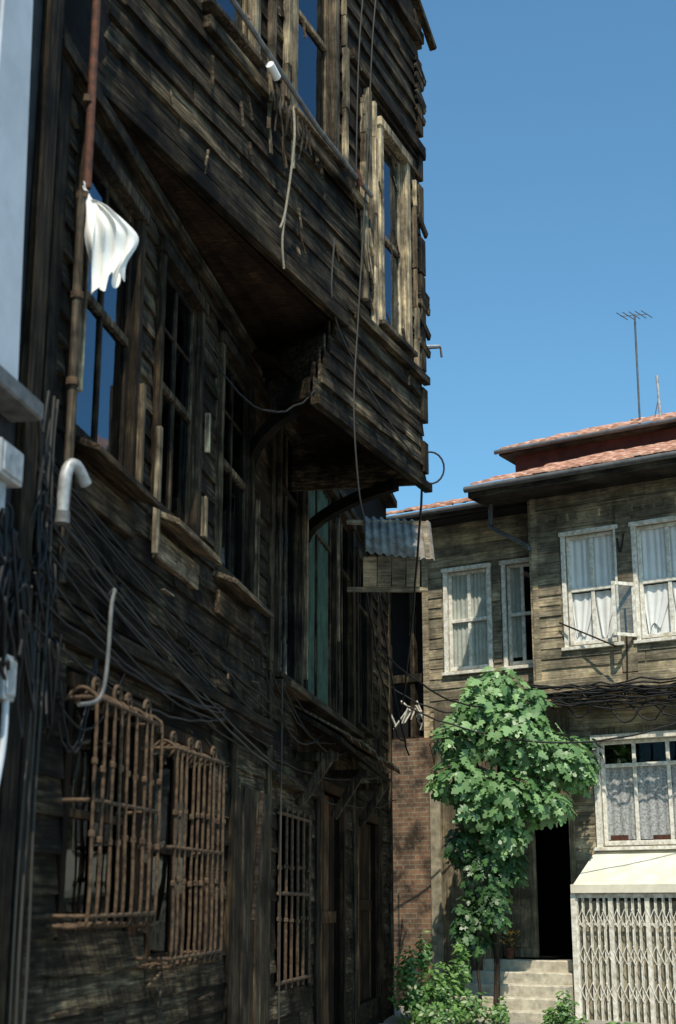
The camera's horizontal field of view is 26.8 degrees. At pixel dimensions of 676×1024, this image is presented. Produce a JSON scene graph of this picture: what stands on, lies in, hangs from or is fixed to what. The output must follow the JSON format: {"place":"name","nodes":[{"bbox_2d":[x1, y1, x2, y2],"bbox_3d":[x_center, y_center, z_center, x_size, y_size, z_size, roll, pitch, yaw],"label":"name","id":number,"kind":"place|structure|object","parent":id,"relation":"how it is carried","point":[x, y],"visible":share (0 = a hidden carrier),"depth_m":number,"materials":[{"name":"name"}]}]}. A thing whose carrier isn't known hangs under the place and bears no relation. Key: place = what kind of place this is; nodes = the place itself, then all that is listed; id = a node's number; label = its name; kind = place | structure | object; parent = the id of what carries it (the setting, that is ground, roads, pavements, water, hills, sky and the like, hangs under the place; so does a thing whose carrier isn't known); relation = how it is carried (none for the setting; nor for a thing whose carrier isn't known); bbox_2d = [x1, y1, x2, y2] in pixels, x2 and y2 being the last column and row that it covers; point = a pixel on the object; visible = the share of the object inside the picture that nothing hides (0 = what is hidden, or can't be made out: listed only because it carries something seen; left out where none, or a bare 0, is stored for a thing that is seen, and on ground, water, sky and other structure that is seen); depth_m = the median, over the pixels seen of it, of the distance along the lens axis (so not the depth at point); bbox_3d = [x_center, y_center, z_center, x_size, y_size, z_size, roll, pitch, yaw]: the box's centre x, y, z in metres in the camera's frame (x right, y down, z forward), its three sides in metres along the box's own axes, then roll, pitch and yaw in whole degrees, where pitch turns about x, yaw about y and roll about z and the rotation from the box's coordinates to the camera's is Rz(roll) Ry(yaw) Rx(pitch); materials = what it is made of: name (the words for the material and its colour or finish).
{"place":"outdoors","nodes":[
{"label":"outdoors","id":0,"kind":"place"},
{"bbox_2d":[200,4,417,398],"bbox_3d":[-0.660,-4.609,11.294,0.060,7.080,7.462,-6,-17,22],"label":"jetty backing","id":1,"kind":"object","parent":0,"point":[338,190],"visible":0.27,"depth_m":12.38,"materials":[{"name":"black wood"}]},
{"bbox_2d":[379,1006,664,1023],"bbox_3d":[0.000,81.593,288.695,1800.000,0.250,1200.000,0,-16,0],"label":"ground","id":2,"kind":"structure","parent":0,"point":[392,1020],"depth_m":17.88,"materials":[{"name":"grey stone"}]},
{"bbox_2d":[0,700,8,780],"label":"white conduit","id":3,"kind":"object","parent":2,"relation":"on","point":[4,722],"visible":0.95,"depth_m":6.28,"materials":[{"name":"white plastic"}]},
{"bbox_2d":[0,0,44,627],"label":"wall","id":4,"kind":"structure","parent":2,"relation":"on","point":[8,431],"depth_m":7.11,"materials":[{"name":"grey paint"}]},
{"bbox_2d":[0,654,16,701],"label":"electric meter box","id":5,"kind":"object","parent":4,"relation":"attached to","point":[8,689],"visible":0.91,"depth_m":6.31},
{"bbox_2d":[0,437,23,512],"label":"electric meter box","id":6,"kind":"object","parent":4,"relation":"attached to","point":[11,465],"visible":1,"depth_m":6.30,"materials":[{"name":"white metal"}]},
{"bbox_2d":[0,0,32,379],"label":"window shutter","id":7,"kind":"object","parent":4,"relation":"attached to","point":[16,17],"depth_m":6.66,"materials":[{"name":"white"}]},
{"bbox_2d":[0,500,35,736],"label":"cable tangle","id":8,"kind":"object","parent":4,"relation":"attached to","point":[22,634],"visible":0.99,"depth_m":6.46,"materials":[{"name":"black rubber"}]},
{"bbox_2d":[0,365,43,421],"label":"window sill","id":9,"kind":"structure","parent":4,"relation":"attached to","point":[19,402],"depth_m":6.49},
{"bbox_2d":[0,0,64,1023],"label":"pilaster","id":10,"kind":"object","parent":4,"relation":"attached to","point":[27,442],"visible":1,"depth_m":6.92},
{"bbox_2d":[4,26,394,1023],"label":"posts","id":11,"kind":"object","parent":2,"relation":"on","point":[246,982],"visible":0.44,"depth_m":10.99,"materials":[{"name":"brown wood"}]},
{"bbox_2d":[79,175,370,1008],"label":"floors and back wall","id":12,"kind":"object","parent":2,"relation":"on","point":[108,380],"visible":0.06,"depth_m":13.68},
{"bbox_2d":[76,360,184,518],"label":"dim curtains","id":13,"kind":"object","parent":12,"relation":"attached to","point":[78,408],"depth_m":11.10,"materials":[{"name":"grey fabric"}]},
{"bbox_2d":[49,0,386,1023],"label":"wall backing","id":14,"kind":"object","parent":12,"relation":"attached to","point":[77,18],"depth_m":10.17,"materials":[{"name":"black wood"}]},
{"bbox_2d":[77,588,116,706],"bbox_3d":[-1.205,0.679,7.192,0.068,0.655,0.346,-4,-16,13],"label":"conduit pipe","id":15,"kind":"object","parent":14,"relation":"attached to","point":[112,592],"visible":1,"depth_m":7.22,"materials":[{"name":"metal"}]},
{"bbox_2d":[45,677,163,929],"bbox_3d":[-1.255,1.599,7.744,0.267,1.284,1.183,-3,-16,10],"label":"iron window grille","id":16,"kind":"object","parent":14,"relation":"attached to","point":[128,709],"visible":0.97,"depth_m":7.61,"materials":[{"name":"brown metal"}]},
{"bbox_2d":[54,672,216,962],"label":"window frames","id":17,"kind":"structure","parent":14,"relation":"attached to","point":[73,680],"depth_m":8.56,"materials":[{"name":"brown wood"}]},
{"bbox_2d":[63,704,196,953],"bbox_3d":[-1.250,2.037,8.785,0.001,1.450,2.822,-3,-16,10],"label":"window glass","id":18,"kind":"object","parent":17,"relation":"attached to","point":[77,848],"visible":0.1,"depth_m":8.29,"materials":[{"name":"black glass"}]},
{"bbox_2d":[133,731,225,969],"bbox_3d":[-1.001,2.165,9.103,0.267,1.420,1.226,-3,-16,10],"label":"iron window grille","id":19,"kind":"object","parent":14,"relation":"attached to","point":[181,960],"visible":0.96,"depth_m":8.99,"materials":[{"name":"brown metal"}]},
{"bbox_2d":[20,82,391,1023],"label":"clapboards","id":20,"kind":"object","parent":14,"relation":"attached to","point":[92,978],"visible":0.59,"depth_m":9.31,"materials":[{"name":"brown wood"}]},
{"bbox_2d":[45,521,274,1023],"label":"battens","id":21,"kind":"object","parent":20,"relation":"attached to","point":[159,1018],"visible":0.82,"depth_m":8.77,"materials":[{"name":"brown wood"}]},
{"bbox_2d":[63,430,363,738],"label":"window sills","id":22,"kind":"structure","parent":20,"relation":"attached to","point":[106,504],"depth_m":9.40,"materials":[{"name":"brown wood"}]},
{"bbox_2d":[31,31,391,799],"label":"cornice boards","id":23,"kind":"object","parent":14,"relation":"attached to","point":[151,189],"visible":0.56,"depth_m":9.20,"materials":[{"name":"brown wood"}]},
{"bbox_2d":[56,0,100,583],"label":"drain pipe","id":24,"kind":"object","parent":23,"relation":"attached to","point":[88,100],"visible":0.97,"depth_m":7.76,"materials":[{"name":"metal"}]},
{"bbox_2d":[83,181,138,293],"bbox_3d":[-1.258,-1.504,7.810,0.320,0.680,0.119,2,-16,-8],"label":"white cloth","id":25,"kind":"object","parent":24,"relation":"attached to","point":[111,239],"visible":1,"depth_m":7.80,"materials":[{"name":"white fabric"}]},
{"bbox_2d":[7,237,421,1023],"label":"facade cables","id":26,"kind":"object","parent":23,"relation":"attached to","point":[45,525],"visible":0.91,"depth_m":7.44,"materials":[{"name":"black rubber"}]},
{"bbox_2d":[53,458,90,524],"bbox_3d":[-1.351,-0.099,7.260,0.086,0.351,0.212,-14,-21,40],"label":"cable entry hood","id":27,"kind":"object","parent":26,"relation":"attached to","point":[71,466],"visible":1,"depth_m":7.20,"materials":[{"name":"metal"}]},
{"bbox_2d":[60,116,376,737],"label":"window frames","id":28,"kind":"structure","parent":14,"relation":"attached to","point":[116,185],"depth_m":10.45,"materials":[{"name":"brown wood"}]},
{"bbox_2d":[77,240,339,679],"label":"loose trim posts","id":29,"kind":"object","parent":28,"relation":"attached to","point":[157,466],"visible":0.84,"depth_m":9.19,"materials":[{"name":"brown wood"}]},
{"bbox_2d":[184,305,365,725],"bbox_3d":[-0.569,0.286,13.007,0.012,2.380,10.719,-3,-16,10],"label":"window glass","id":30,"kind":"object","parent":28,"relation":"in","point":[236,502],"visible":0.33,"depth_m":13.16,"materials":[{"name":"black glass"}]},
{"bbox_2d":[308,490,327,704],"bbox_3d":[-0.232,0.788,14.870,0.028,2.310,1.502,-3,-16,10],"label":"green curtain","id":31,"kind":"object","parent":28,"relation":"hanging from","point":[322,678],"visible":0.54,"depth_m":15.00,"materials":[{"name":"green fabric"}]},
{"bbox_2d":[347,516,434,591],"bbox_3d":[0.590,0.426,16.073,0.980,1.019,0.804,0,-16,0],"label":"corrugated awning","id":32,"kind":"object","parent":28,"relation":"attached to","point":[395,537],"visible":0.97,"depth_m":15.82,"materials":[{"name":"metal"}]},
{"bbox_2d":[275,806,311,990],"bbox_3d":[-0.388,3.465,12.777,0.050,1.531,1.421,-3,-16,10],"label":"iron window grille","id":33,"kind":"object","parent":14,"relation":"attached to","point":[291,894],"visible":0.95,"depth_m":12.77,"materials":[{"name":"brown metal"}]},
{"bbox_2d":[250,402,398,542],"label":"jetty brackets","id":34,"kind":"object","parent":14,"relation":"attached to","point":[271,427],"visible":0.84,"depth_m":13.59,"materials":[{"name":"brown wood"}]},
{"bbox_2d":[293,708,389,827],"bbox_3d":[0.138,2.770,15.013,0.500,0.928,3.959,-3,-16,10],"label":"door hood","id":35,"kind":"object","parent":14,"relation":"attached to","point":[328,758],"depth_m":14.62,"materials":[{"name":"brown wood"}]},
{"bbox_2d":[292,703,399,773],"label":"hood shingles","id":36,"kind":"object","parent":35,"relation":"on","point":[362,747],"visible":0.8,"depth_m":13.84,"materials":[{"name":"brown wood"}]},
{"bbox_2d":[320,779,380,1023],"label":"doors","id":37,"kind":"structure","parent":14,"relation":"attached to","point":[328,916],"depth_m":15.48,"materials":[{"name":"brown wood"}]},
{"bbox_2d":[79,152,414,491],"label":"return wall and roof","id":38,"kind":"structure","parent":12,"relation":"attached to","point":[321,461],"depth_m":13.87,"materials":[{"name":"brown wood"}]},
{"bbox_2d":[101,0,426,479],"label":"jetty clapboards","id":39,"kind":"object","parent":12,"relation":"attached to","point":[160,49],"visible":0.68,"depth_m":11.40,"materials":[{"name":"brown wood"}]},
{"bbox_2d":[86,0,431,492],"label":"jetty mouldings","id":40,"kind":"object","parent":39,"relation":"attached to","point":[145,125],"visible":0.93,"depth_m":10.90,"materials":[{"name":"brown wood"}]},
{"bbox_2d":[120,121,399,473],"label":"soffit boards","id":41,"kind":"object","parent":39,"relation":"attached to","point":[274,307],"visible":0.5,"depth_m":11.10,"materials":[{"name":"brown wood"}]},
{"bbox_2d":[262,319,330,410],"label":"cheek boards","id":42,"kind":"object","parent":41,"relation":"attached to","point":[298,360],"visible":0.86,"depth_m":11.74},
{"bbox_2d":[169,6,414,384],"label":"splinters","id":43,"kind":"object","parent":39,"relation":"attached to","point":[315,159],"visible":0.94,"depth_m":11.74,"materials":[{"name":"brown wood"}]},
{"bbox_2d":[229,0,372,197],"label":"exterior pole","id":44,"kind":"object","parent":39,"relation":"attached to","point":[275,70],"visible":1,"depth_m":11.01,"materials":[{"name":"wood"}]},
{"bbox_2d":[355,170,362,186],"bbox_3d":[0.178,-2.912,12.399,0.060,0.147,0.116,-9,-18,30],"label":"red rag","id":45,"kind":"object","parent":44,"relation":"hanging from","point":[359,182],"visible":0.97,"depth_m":12.38,"materials":[{"name":"red fabric"}]},
{"bbox_2d":[201,0,417,357],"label":"jetty window frames","id":46,"kind":"structure","parent":39,"relation":"attached to","point":[249,47],"depth_m":12.57,"materials":[{"name":"brown wood"}]},
{"bbox_2d":[274,0,375,521],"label":"hanging ropes","id":47,"kind":"object","parent":39,"relation":"hanging from","point":[305,131],"visible":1,"depth_m":11.40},
{"bbox_2d":[267,0,419,366],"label":"broken window boards","id":48,"kind":"object","parent":39,"relation":"on","point":[370,258],"visible":0.84,"depth_m":12.71,"materials":[{"name":"brown wood"}]},
{"bbox_2d":[412,0,436,474],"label":"corner boards","id":49,"kind":"object","parent":39,"relation":"attached to","point":[421,20],"visible":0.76,"depth_m":14.30,"materials":[{"name":"brown wood"}]},
{"bbox_2d":[427,345,442,356],"bbox_3d":[0.923,-1.593,14.027,0.224,0.129,0.025,1,-16,-5],"label":"wall hook","id":50,"kind":"object","parent":49,"relation":"attached to","point":[434,347],"depth_m":14.03,"materials":[{"name":"metal"}]},
{"bbox_2d":[428,451,444,483],"bbox_3d":[0.904,-0.428,13.692,0.253,0.335,0.018,0,-16,0],"label":"cable loop","id":51,"kind":"object","parent":49,"relation":"attached to","point":[440,457],"visible":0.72,"depth_m":13.69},
{"bbox_2d":[366,490,675,755],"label":"overhead cables","id":52,"kind":"object","parent":39,"relation":"attached to","point":[650,691],"visible":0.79,"depth_m":18.81,"materials":[{"name":"black rubber"}]},
{"bbox_2d":[216,0,322,387],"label":"jetty interior","id":53,"kind":"object","parent":12,"relation":"attached to","point":[310,72],"depth_m":14.68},
{"bbox_2d":[381,493,396,508],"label":"roof","id":54,"kind":"structure","parent":12,"relation":"attached to","point":[389,500],"depth_m":20.41,"materials":[{"name":"brown wood"}]},
{"bbox_2d":[250,791,264,920],"bbox_3d":[-0.590,2.517,10.441,0.040,0.939,0.270,-3,-16,10],"label":"wooden pole","id":55,"kind":"object","parent":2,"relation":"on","point":[257,856],"visible":1,"depth_m":10.42,"materials":[{"name":"brown wood"}]},
{"bbox_2d":[387,554,423,739],"bbox_3d":[0.166,3.890,22.434,3.460,7.706,1.132,-10,-18,31],"label":"wooden annex","id":56,"kind":"object","parent":2,"relation":"on","point":[412,721],"visible":0.16,"depth_m":22.64,"materials":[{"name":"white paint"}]},
{"bbox_2d":[392,737,434,1005],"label":"brick wall","id":57,"kind":"structure","parent":2,"relation":"on","point":[412,869],"depth_m":20.72,"materials":[{"name":"brown brick"}]},
{"bbox_2d":[430,791,443,1003],"bbox_3d":[1.426,5.527,20.305,0.160,3.200,0.100,-10,-18,31],"label":"plaster pilaster","id":58,"kind":"object","parent":2,"relation":"on","point":[436,886],"visible":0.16,"depth_m":20.31,"materials":[{"name":"grey paint"}]},
{"bbox_2d":[388,930,491,1023],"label":"shrub","id":59,"kind":"object","parent":2,"relation":"on","point":[440,995],"visible":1,"depth_m":17.61,"materials":[{"name":"green plant"}]},
{"bbox_2d":[446,959,575,1023],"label":"stone steps","id":60,"kind":"structure","parent":2,"relation":"on","point":[529,988],"depth_m":18.55,"materials":[{"name":"beige stone"}]},
{"bbox_2d":[499,928,519,959],"bbox_3d":[2.335,5.869,19.333,0.306,0.422,0.300,-10,-18,32],"label":"potted plant","id":61,"kind":"object","parent":60,"relation":"on","point":[509,952],"visible":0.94,"depth_m":19.27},
{"bbox_2d":[423,666,603,1008],"bbox_3d":[2.368,4.244,18.554,2.486,4.543,1.290,0,-16,0],"label":"fig tree","id":62,"kind":"object","parent":2,"relation":"on","point":[491,810],"visible":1,"depth_m":18.58,"materials":[{"name":"green plant"}]},
{"bbox_2d":[424,502,675,959],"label":"floors and walls","id":63,"kind":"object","parent":2,"relation":"on","point":[553,886],"visible":0.09,"depth_m":23.94,"materials":[{"name":"black"}]},
{"bbox_2d":[442,500,535,684],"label":"wall","id":64,"kind":"structure","parent":63,"relation":"attached to","point":[531,593],"depth_m":20.91,"materials":[{"name":"brown wood"}]},
{"bbox_2d":[421,513,533,737],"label":"clapboards","id":65,"kind":"object","parent":64,"relation":"attached to","point":[467,543],"visible":0.52,"depth_m":21.34,"materials":[{"name":"brown wood"}]},
{"bbox_2d":[487,504,531,551],"bbox_3d":[2.473,0.207,20.562,0.661,0.810,0.074,-8,-17,26],"label":"downpipe","id":66,"kind":"object","parent":64,"relation":"attached to","point":[503,533],"visible":1,"depth_m":20.57,"materials":[{"name":"metal"}]},
{"bbox_2d":[400,457,675,520],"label":"eaves","id":67,"kind":"object","parent":63,"relation":"on","point":[589,481],"visible":0.7,"depth_m":19.82,"materials":[{"name":"wood"}]},
{"bbox_2d":[386,502,482,519],"bbox_3d":[1.343,0.009,21.361,1.970,0.076,0.080,-10,-18,31],"label":"gutter","id":68,"kind":"object","parent":67,"relation":"attached to","point":[439,510],"visible":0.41,"depth_m":21.24,"materials":[{"name":"metal"}]},
{"bbox_2d":[432,490,675,745],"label":"belt course","id":69,"kind":"object","parent":63,"relation":"attached to","point":[618,678],"visible":0.44,"depth_m":19.49,"materials":[{"name":"brown wood"}]},
{"bbox_2d":[540,477,675,651],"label":"wall","id":70,"kind":"structure","parent":63,"relation":"attached to","point":[613,522],"depth_m":19.83,"materials":[{"name":"wood"}]},
{"bbox_2d":[529,477,675,680],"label":"clapboards","id":71,"kind":"object","parent":70,"relation":"attached to","point":[553,661],"visible":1,"depth_m":19.85,"materials":[{"name":"brown wood"}]},
{"bbox_2d":[434,693,675,992],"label":"ground floor wall","id":72,"kind":"structure","parent":2,"relation":"on","point":[453,891],"depth_m":20.09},
{"bbox_2d":[386,412,675,850],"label":"wooden house with tile roof","id":73,"kind":"structure","parent":72,"relation":"on","point":[615,455],"depth_m":19.81,"materials":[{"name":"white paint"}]},
{"bbox_2d":[452,568,522,666],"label":"window panes","id":74,"kind":"object","parent":73,"relation":"attached to","point":[479,628],"visible":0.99,"depth_m":21.25,"materials":[{"name":"glass"}]},
{"bbox_2d":[441,515,675,850],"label":"window frames","id":75,"kind":"structure","parent":73,"relation":"in","point":[670,735],"depth_m":19.65,"materials":[{"name":"white paint"}]},
{"bbox_2d":[463,451,675,492],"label":"gutter","id":76,"kind":"object","parent":73,"relation":"attached to","point":[584,469],"visible":1,"depth_m":19.42,"materials":[{"name":"metal"}]},
{"bbox_2d":[559,622,616,646],"bbox_3d":[3.405,1.671,19.402,0.024,0.470,0.936,14,-21,-42],"label":"leaning stick","id":77,"kind":"object","parent":73,"relation":"attached to","point":[588,634],"visible":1,"depth_m":19.38,"materials":[{"name":"wood"}]},
{"bbox_2d":[515,428,675,477],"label":"attic wall","id":78,"kind":"structure","parent":73,"relation":"attached to","point":[530,461],"depth_m":21.96,"materials":[{"name":"red paint"}]},
{"bbox_2d":[499,422,675,464],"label":"attic eave","id":79,"kind":"object","parent":78,"relation":"attached to","point":[510,457],"visible":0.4,"depth_m":21.90,"materials":[{"name":"brown wood"}]},
{"bbox_2d":[494,417,675,454],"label":"attic gutter","id":80,"kind":"object","parent":79,"relation":"attached to","point":[592,434],"visible":1,"depth_m":21.77,"materials":[{"name":"grey metal"}]},
{"bbox_2d":[528,450,675,475],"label":"roof deck","id":81,"kind":"structure","parent":73,"relation":"attached to","point":[605,462],"depth_m":20.26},
{"bbox_2d":[616,533,627,677],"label":"wall wires","id":82,"kind":"object","parent":73,"relation":"attached to","point":[619,549],"depth_m":19.25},
{"bbox_2d":[570,526,675,641],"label":"curtains","id":83,"kind":"object","parent":73,"relation":"attached to","point":[657,608],"visible":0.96,"depth_m":19.63,"materials":[{"name":"white fabric"}]},
{"bbox_2d":[611,581,637,636],"bbox_3d":[3.872,1.310,19.205,0.054,0.745,0.364,-36,-39,65],"label":"open casement","id":84,"kind":"object","parent":73,"relation":"attached to","point":[616,632],"visible":1,"depth_m":19.19,"materials":[{"name":"white paint"}]},
{"bbox_2d":[616,310,652,423],"bbox_3d":[4.710,-2.210,22.316,0.673,1.987,0.312,1,-16,-4],"label":"tv antenna","id":85,"kind":"object","parent":73,"relation":"attached to","point":[636,353],"visible":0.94,"depth_m":22.39,"materials":[{"name":"metal"}]},
{"bbox_2d":[605,765,675,839],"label":"lace curtain","id":86,"kind":"object","parent":73,"relation":"hanging from","point":[654,815],"visible":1,"depth_m":19.11,"materials":[{"name":"white fabric"}]},
{"bbox_2d":[611,834,670,840],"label":"red cushions","id":87,"kind":"object","parent":73,"relation":"on","point":[626,837],"visible":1,"depth_m":19.08,"materials":[{"name":"red fabric"}]},
{"bbox_2d":[654,375,661,416],"bbox_3d":[4.882,-1.673,21.841,0.178,0.902,0.044,0,-16,0],"label":"roof mast","id":88,"kind":"object","parent":73,"relation":"attached to","point":[658,396],"visible":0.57,"depth_m":21.84,"materials":[{"name":"metal"}]},
{"bbox_2d":[496,793,576,958],"bbox_3d":[2.723,5.024,19.612,1.270,2.200,0.140,-10,-18,31],"label":"door","id":89,"kind":"structure","parent":72,"relation":"attached to","point":[523,916],"depth_m":19.57,"materials":[{"name":"wood"}]},
{"bbox_2d":[568,689,675,900],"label":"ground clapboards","id":90,"kind":"object","parent":72,"relation":"attached to","point":[584,820],"visible":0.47,"depth_m":19.37,"materials":[{"name":"brown wood"}]},
{"bbox_2d":[570,849,675,892],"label":"white porch canopy","id":91,"kind":"object","parent":72,"relation":"attached to","point":[637,871],"visible":1,"depth_m":18.43,"materials":[{"name":"paint"}]},
{"bbox_2d":[487,995,637,1023],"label":"weeds","id":92,"kind":"object","parent":2,"relation":"on","point":[499,1015],"visible":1,"depth_m":17.28,"materials":[{"name":"green plant"}]},
{"bbox_2d":[538,986,588,1023],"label":"shrub","id":93,"kind":"object","parent":2,"relation":"on","point":[561,1009],"visible":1,"depth_m":17.03,"materials":[{"name":"green plant"}]},
{"bbox_2d":[570,893,675,1023],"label":"folding lattice gate","id":94,"kind":"structure","parent":2,"relation":"on","point":[624,959],"depth_m":18.05,"materials":[{"name":"white metal"}]},
{"bbox_2d":[386,0,675,516],"label":"sky","id":95,"kind":"structure","parent":0,"point":[548,184],"materials":[{"name":"blue"}]},
{"bbox_2d":[535,496,675,707],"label":"belt brackets","id":96,"kind":"object","parent":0,"point":[624,555],"visible":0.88,"depth_m":19.46,"materials":[{"name":"brown wood"}]}
]}

